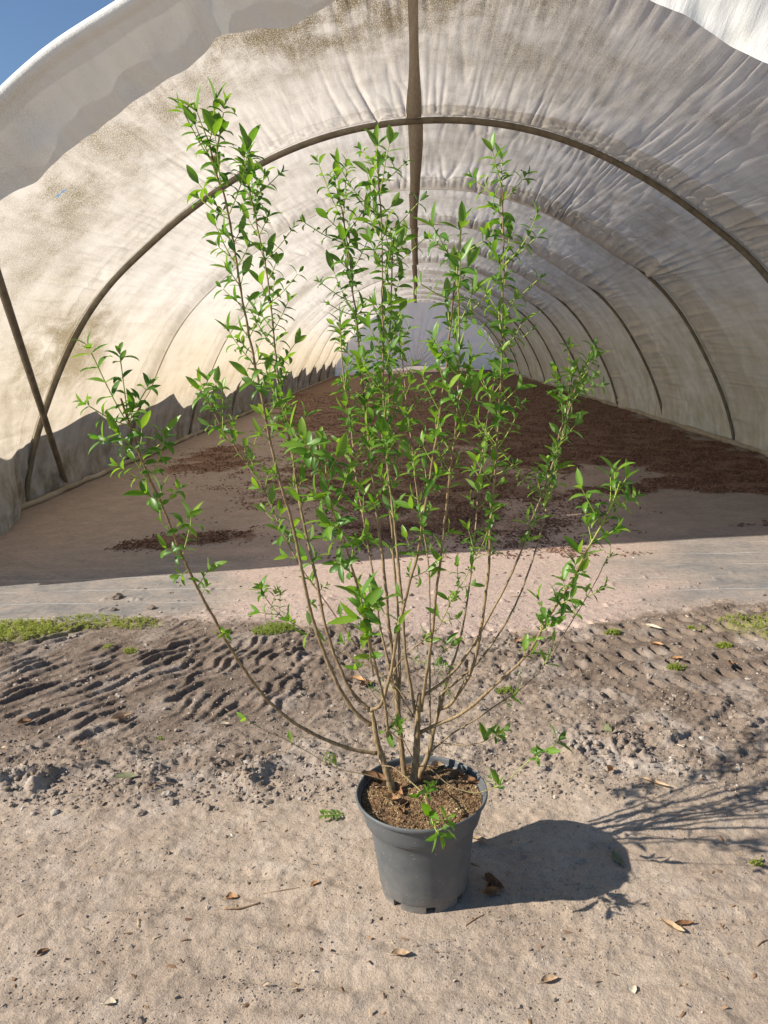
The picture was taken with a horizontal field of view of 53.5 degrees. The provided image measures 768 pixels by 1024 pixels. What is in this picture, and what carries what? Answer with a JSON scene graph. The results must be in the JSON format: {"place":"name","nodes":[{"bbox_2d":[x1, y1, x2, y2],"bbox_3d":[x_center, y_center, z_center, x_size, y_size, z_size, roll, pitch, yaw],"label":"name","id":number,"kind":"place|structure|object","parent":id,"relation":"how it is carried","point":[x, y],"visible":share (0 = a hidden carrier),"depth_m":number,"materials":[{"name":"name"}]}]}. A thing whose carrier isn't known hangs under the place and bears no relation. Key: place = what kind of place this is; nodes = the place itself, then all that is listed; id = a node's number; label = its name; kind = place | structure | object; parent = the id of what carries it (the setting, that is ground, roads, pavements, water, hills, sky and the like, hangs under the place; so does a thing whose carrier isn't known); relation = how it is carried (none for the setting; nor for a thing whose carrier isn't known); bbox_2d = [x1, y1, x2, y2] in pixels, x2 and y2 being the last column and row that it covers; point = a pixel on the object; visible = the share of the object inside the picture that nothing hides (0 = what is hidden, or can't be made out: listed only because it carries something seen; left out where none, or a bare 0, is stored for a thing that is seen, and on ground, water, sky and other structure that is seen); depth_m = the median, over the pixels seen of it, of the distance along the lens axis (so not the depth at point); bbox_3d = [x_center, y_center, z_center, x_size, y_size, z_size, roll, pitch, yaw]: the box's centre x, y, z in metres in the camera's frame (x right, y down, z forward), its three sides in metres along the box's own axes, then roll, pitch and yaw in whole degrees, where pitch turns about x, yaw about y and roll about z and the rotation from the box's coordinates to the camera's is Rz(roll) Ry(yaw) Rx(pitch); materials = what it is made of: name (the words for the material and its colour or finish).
{"place":"outdoors","nodes":[
{"label":"outdoors","id":0,"kind":"place"},
{"bbox_2d":[0,0,521,341],"label":"sky","id":1,"kind":"structure","parent":0,"point":[26,26],"materials":[{"name":"blue"}]},
{"bbox_2d":[0,343,767,1023],"bbox_3d":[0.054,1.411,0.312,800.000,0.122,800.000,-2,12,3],"label":"ground","id":2,"kind":"structure","parent":0,"point":[56,559],"depth_m":2.77,"materials":[{"name":"soil"}]},
{"bbox_2d":[18,718,30,722],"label":"dead leaf","id":3,"kind":"object","parent":2,"relation":"on","point":[24,720],"visible":1,"depth_m":3.08,"materials":[{"name":"brown plant"}]},
{"bbox_2d":[0,617,62,641],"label":"weed clump","id":4,"kind":"object","parent":2,"relation":"on","point":[27,627],"visible":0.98,"depth_m":4.12,"materials":[{"name":"green plant"}]},
{"bbox_2d":[33,948,48,956],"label":"dead leaf","id":5,"kind":"object","parent":2,"relation":"on","point":[42,950],"visible":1,"depth_m":1.90,"materials":[{"name":"brown plant"}]},
{"bbox_2d":[45,612,123,629],"bbox_3d":[-1.667,0.600,4.224,0.445,0.046,0.272,-2,12,3],"label":"weed clump","id":6,"kind":"object","parent":2,"relation":"on","point":[83,622],"visible":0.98,"depth_m":4.23,"materials":[{"name":"green plant"}]},
{"bbox_2d":[101,643,112,649],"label":"weed clump","id":7,"kind":"object","parent":2,"relation":"on","point":[108,645],"visible":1,"depth_m":3.85,"materials":[{"name":"green plant"}]},
{"bbox_2d":[101,996,115,1004],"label":"dead leaf","id":8,"kind":"object","parent":2,"relation":"on","point":[109,1000],"visible":1,"depth_m":1.75,"materials":[{"name":"beige plant"}]},
{"bbox_2d":[110,593,123,599],"bbox_3d":[-1.626,0.516,4.644,0.070,0.048,0.078,6,15,34],"label":"mud lump","id":9,"kind":"object","parent":2,"relation":"on","point":[116,596],"visible":0.96,"depth_m":4.62,"materials":[{"name":"brown soil"}]},
{"bbox_2d":[107,712,131,720],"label":"dead leaf","id":10,"kind":"object","parent":2,"relation":"on","point":[118,715],"visible":1,"depth_m":3.09,"materials":[{"name":"brown plant"}]},
{"bbox_2d":[113,772,137,777],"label":"dead leaf","id":11,"kind":"object","parent":2,"relation":"on","point":[124,775],"visible":1,"depth_m":2.62,"materials":[{"name":"green plant"}]},
{"bbox_2d":[122,647,137,653],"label":"weed clump","id":12,"kind":"object","parent":2,"relation":"on","point":[127,649],"visible":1,"depth_m":3.79,"materials":[{"name":"green plant"}]},
{"bbox_2d":[113,615,161,628],"bbox_3d":[-1.346,0.601,4.168,0.286,0.044,0.177,-2,12,3],"label":"weed clump","id":13,"kind":"object","parent":2,"relation":"on","point":[142,619],"visible":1,"depth_m":4.17,"materials":[{"name":"green plant"}]},
{"bbox_2d":[147,605,155,609],"bbox_3d":[-1.354,0.558,4.435,0.059,0.035,0.051,-2,12,3],"label":"mud lump","id":14,"kind":"object","parent":2,"relation":"on","point":[150,607],"visible":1,"depth_m":4.42,"materials":[{"name":"soil"}]},
{"bbox_2d":[216,721,228,724],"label":"dead leaf","id":15,"kind":"object","parent":2,"relation":"on","point":[221,722],"visible":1,"depth_m":3.00,"materials":[{"name":"beige plant"}]},
{"bbox_2d":[226,892,237,897],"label":"dead leaf","id":16,"kind":"object","parent":2,"relation":"on","point":[231,895],"visible":1,"depth_m":2.07,"materials":[{"name":"beige plant"}]},
{"bbox_2d":[233,752,243,758],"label":"dead leaf","id":17,"kind":"object","parent":2,"relation":"on","point":[237,755],"visible":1,"depth_m":2.75,"materials":[{"name":"brown plant"}]},
{"bbox_2d":[223,902,260,909],"bbox_3d":[-0.377,1.048,2.024,0.098,0.007,0.012,-4,13,-8],"label":"twig","id":18,"kind":"object","parent":2,"relation":"on","point":[229,908],"visible":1,"depth_m":2.02,"materials":[{"name":"beige wood"}]},
{"bbox_2d":[252,620,296,635],"bbox_3d":[-0.574,0.602,3.972,0.242,0.060,0.154,-2,12,3],"label":"weed clump","id":19,"kind":"object","parent":2,"relation":"on","point":[274,629],"visible":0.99,"depth_m":3.97,"materials":[{"name":"green plant"}]},
{"bbox_2d":[319,809,344,819],"bbox_3d":[-0.165,0.952,2.389,0.080,0.017,0.058,-2,12,3],"label":"fallen sprig","id":20,"kind":"object","parent":2,"relation":"on","point":[323,811],"visible":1,"depth_m":2.40,"materials":[{"name":"green plant"}]},
{"bbox_2d":[70,77,645,913],"bbox_3d":[0.049,0.058,1.853,1.265,1.982,1.238,-2,12,3],"label":"potted shrub","id":21,"kind":"object","parent":2,"relation":"on","point":[422,843],"visible":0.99,"depth_m":1.90,"materials":[{"name":"green plant"}]},
{"bbox_2d":[362,771,384,780],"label":"dead leaf","id":22,"kind":"object","parent":21,"relation":"on","point":[375,774],"visible":0.59,"depth_m":2.12,"materials":[{"name":"brown plant"}]},
{"bbox_2d":[376,779,399,786],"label":"dead leaf","id":23,"kind":"object","parent":21,"relation":"on","point":[383,784],"visible":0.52,"depth_m":2.08,"materials":[{"name":"brown plant"}]},
{"bbox_2d":[384,793,397,798],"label":"dead leaf","id":24,"kind":"object","parent":21,"relation":"on","point":[391,796],"visible":1,"depth_m":2.02,"materials":[{"name":"brown plant"}]},
{"bbox_2d":[393,782,402,794],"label":"dead leaf","id":25,"kind":"object","parent":21,"relation":"on","point":[398,788],"visible":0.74,"depth_m":2.06,"materials":[{"name":"brown plant"}]},
{"bbox_2d":[398,807,403,814],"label":"dead leaf","id":26,"kind":"object","parent":21,"relation":"on","point":[400,809],"visible":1,"depth_m":1.96,"materials":[{"name":"brown plant"}]},
{"bbox_2d":[396,798,407,806],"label":"dead leaf","id":27,"kind":"object","parent":21,"relation":"on","point":[403,801],"visible":1,"depth_m":2.01,"materials":[{"name":"brown plant"}]},
{"bbox_2d":[420,774,435,782],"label":"dead leaf","id":28,"kind":"object","parent":21,"relation":"on","point":[428,777],"visible":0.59,"depth_m":2.09,"materials":[{"name":"brown plant"}]},
{"bbox_2d":[427,760,443,765],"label":"dead leaf","id":29,"kind":"object","parent":21,"relation":"on","point":[436,763],"visible":0.97,"depth_m":2.18,"materials":[{"name":"brown plant"}]},
{"bbox_2d":[444,769,465,775],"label":"dead leaf","id":30,"kind":"object","parent":21,"relation":"on","point":[455,771],"visible":1,"depth_m":2.12,"materials":[{"name":"brown plant"}]},
{"bbox_2d":[459,775,478,782],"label":"dead leaf","id":31,"kind":"object","parent":21,"relation":"on","point":[470,778],"visible":1,"depth_m":2.10,"materials":[{"name":"brown plant"}]},
{"bbox_2d":[352,675,365,680],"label":"dead leaf","id":32,"kind":"object","parent":2,"relation":"on","point":[356,677],"visible":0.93,"depth_m":3.37,"materials":[{"name":"plant"}]},
{"bbox_2d":[360,680,373,685],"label":"dead leaf","id":33,"kind":"object","parent":2,"relation":"on","point":[362,683],"visible":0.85,"depth_m":3.29,"materials":[{"name":"brown plant"}]},
{"bbox_2d":[0,0,767,535],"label":"poly tunnel","id":34,"kind":"structure","parent":2,"relation":"on","point":[632,134],"depth_m":6.77,"materials":[{"name":"white plastic"}]},
{"bbox_2d":[0,541,767,1023],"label":"earth crumbs","id":35,"kind":"object","parent":2,"relation":"on","point":[304,787],"visible":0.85,"depth_m":2.68,"materials":[{"name":"brown soil"}]},
{"bbox_2d":[0,567,767,815],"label":"earth clods","id":36,"kind":"object","parent":2,"relation":"on","point":[164,794],"visible":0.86,"depth_m":2.64,"materials":[{"name":"brown soil"}]},
{"bbox_2d":[0,599,767,1023],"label":"leaf litter","id":37,"kind":"object","parent":2,"relation":"on","point":[84,929],"visible":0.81,"depth_m":2.02,"materials":[{"name":"brown plant"}]},
{"bbox_2d":[388,948,409,954],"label":"dead leaf","id":38,"kind":"object","parent":2,"relation":"on","point":[398,951],"visible":1,"depth_m":1.83,"materials":[{"name":"beige plant"}]},
{"bbox_2d":[104,385,767,563],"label":"bark mulch","id":39,"kind":"object","parent":2,"relation":"on","point":[706,478],"visible":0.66,"depth_m":8.43,"materials":[{"name":"brown wood"}]},
{"bbox_2d":[473,836,488,840],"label":"dead leaf","id":40,"kind":"object","parent":2,"relation":"on","point":[480,838],"visible":0.81,"depth_m":2.26,"materials":[{"name":"beige plant"}]},
{"bbox_2d":[476,886,502,894],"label":"dead leaf","id":41,"kind":"object","parent":2,"relation":"on","point":[491,890],"visible":1,"depth_m":2.04,"materials":[{"name":"brown plant"}]},
{"bbox_2d":[485,872,496,881],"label":"dead leaf","id":42,"kind":"object","parent":2,"relation":"on","point":[490,875],"visible":0.98,"depth_m":2.08,"materials":[{"name":"brown plant"}]},
{"bbox_2d":[482,877,503,888],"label":"dead leaf","id":43,"kind":"object","parent":2,"relation":"on","point":[498,883],"visible":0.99,"depth_m":2.07,"materials":[{"name":"brown plant"}]},
{"bbox_2d":[494,685,512,693],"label":"weed clump","id":44,"kind":"object","parent":2,"relation":"on","point":[498,690],"visible":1,"depth_m":3.20,"materials":[{"name":"green plant"}]},
{"bbox_2d":[537,974,557,982],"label":"dead leaf","id":45,"kind":"object","parent":2,"relation":"on","point":[547,977],"visible":1,"depth_m":1.76,"materials":[{"name":"beige plant"}]},
{"bbox_2d":[603,721,614,731],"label":"dead leaf","id":46,"kind":"object","parent":2,"relation":"on","point":[607,727],"visible":1,"depth_m":2.77,"materials":[{"name":"plant"}]},
{"bbox_2d":[605,765,614,772],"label":"dead leaf","id":47,"kind":"object","parent":2,"relation":"on","point":[610,768],"visible":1,"depth_m":2.58,"materials":[{"name":"brown plant"}]},
{"bbox_2d":[604,628,621,634],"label":"weed clump","id":48,"kind":"object","parent":2,"relation":"on","point":[615,631],"visible":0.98,"depth_m":3.75,"materials":[{"name":"green plant"}]},
{"bbox_2d":[612,850,622,867],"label":"dead leaf","id":49,"kind":"object","parent":2,"relation":"on","point":[616,857],"visible":1,"depth_m":2.16,"materials":[{"name":"green plant"}]},
{"bbox_2d":[627,985,636,993],"bbox_3d":[0.560,1.082,1.722,0.020,0.006,0.038,5,14,29],"label":"pebble","id":50,"kind":"object","parent":2,"relation":"on","point":[632,988],"visible":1,"depth_m":1.73,"materials":[{"name":"beige stone"}]},
{"bbox_2d":[636,776,668,786],"bbox_3d":[0.884,0.887,2.513,0.112,0.010,0.016,7,15,36],"label":"dead leaf","id":51,"kind":"object","parent":2,"relation":"on","point":[654,781],"visible":1,"depth_m":2.51,"materials":[{"name":"beige plant"}]},
{"bbox_2d":[644,623,661,628],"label":"dead leaf","id":52,"kind":"object","parent":2,"relation":"on","point":[652,625],"visible":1,"depth_m":3.79,"materials":[{"name":"beige plant"}]},
{"bbox_2d":[651,641,663,644],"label":"dead leaf","id":53,"kind":"object","parent":2,"relation":"on","point":[657,643],"visible":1,"depth_m":3.60,"materials":[{"name":"plant"}]},
{"bbox_2d":[660,918,684,931],"bbox_3d":[0.715,1.029,1.900,0.075,0.013,0.018,9,17,42],"label":"dead leaf","id":54,"kind":"object","parent":2,"relation":"on","point":[672,924],"visible":1,"depth_m":1.90,"materials":[{"name":"beige plant"}]},
{"bbox_2d":[667,655,683,659],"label":"dead leaf","id":55,"kind":"object","parent":2,"relation":"on","point":[676,657],"visible":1,"depth_m":3.42,"materials":[{"name":"plant"}]},
{"bbox_2d":[666,661,686,670],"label":"weed clump","id":56,"kind":"object","parent":2,"relation":"on","point":[674,667],"visible":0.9,"depth_m":3.33,"materials":[{"name":"green plant"}]},
{"bbox_2d":[675,920,693,924],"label":"dead leaf","id":57,"kind":"object","parent":2,"relation":"on","point":[682,922],"visible":1,"depth_m":1.91,"materials":[{"name":"brown plant"}]},
{"bbox_2d":[687,624,705,631],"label":"weed clump","id":58,"kind":"object","parent":2,"relation":"on","point":[692,627],"visible":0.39,"depth_m":3.77,"materials":[{"name":"green plant"}]},
{"bbox_2d":[715,641,732,647],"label":"weed clump","id":59,"kind":"object","parent":2,"relation":"on","point":[728,644],"visible":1,"depth_m":3.55,"materials":[{"name":"green plant"}]},
{"bbox_2d":[717,611,767,628],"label":"weed clump","id":60,"kind":"object","parent":2,"relation":"on","point":[747,617],"visible":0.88,"depth_m":3.88,"materials":[{"name":"green plant"}]},
{"bbox_2d":[747,858,763,866],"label":"weed clump","id":61,"kind":"object","parent":2,"relation":"on","point":[756,862],"visible":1,"depth_m":2.12,"materials":[{"name":"green plant"}]}
]}

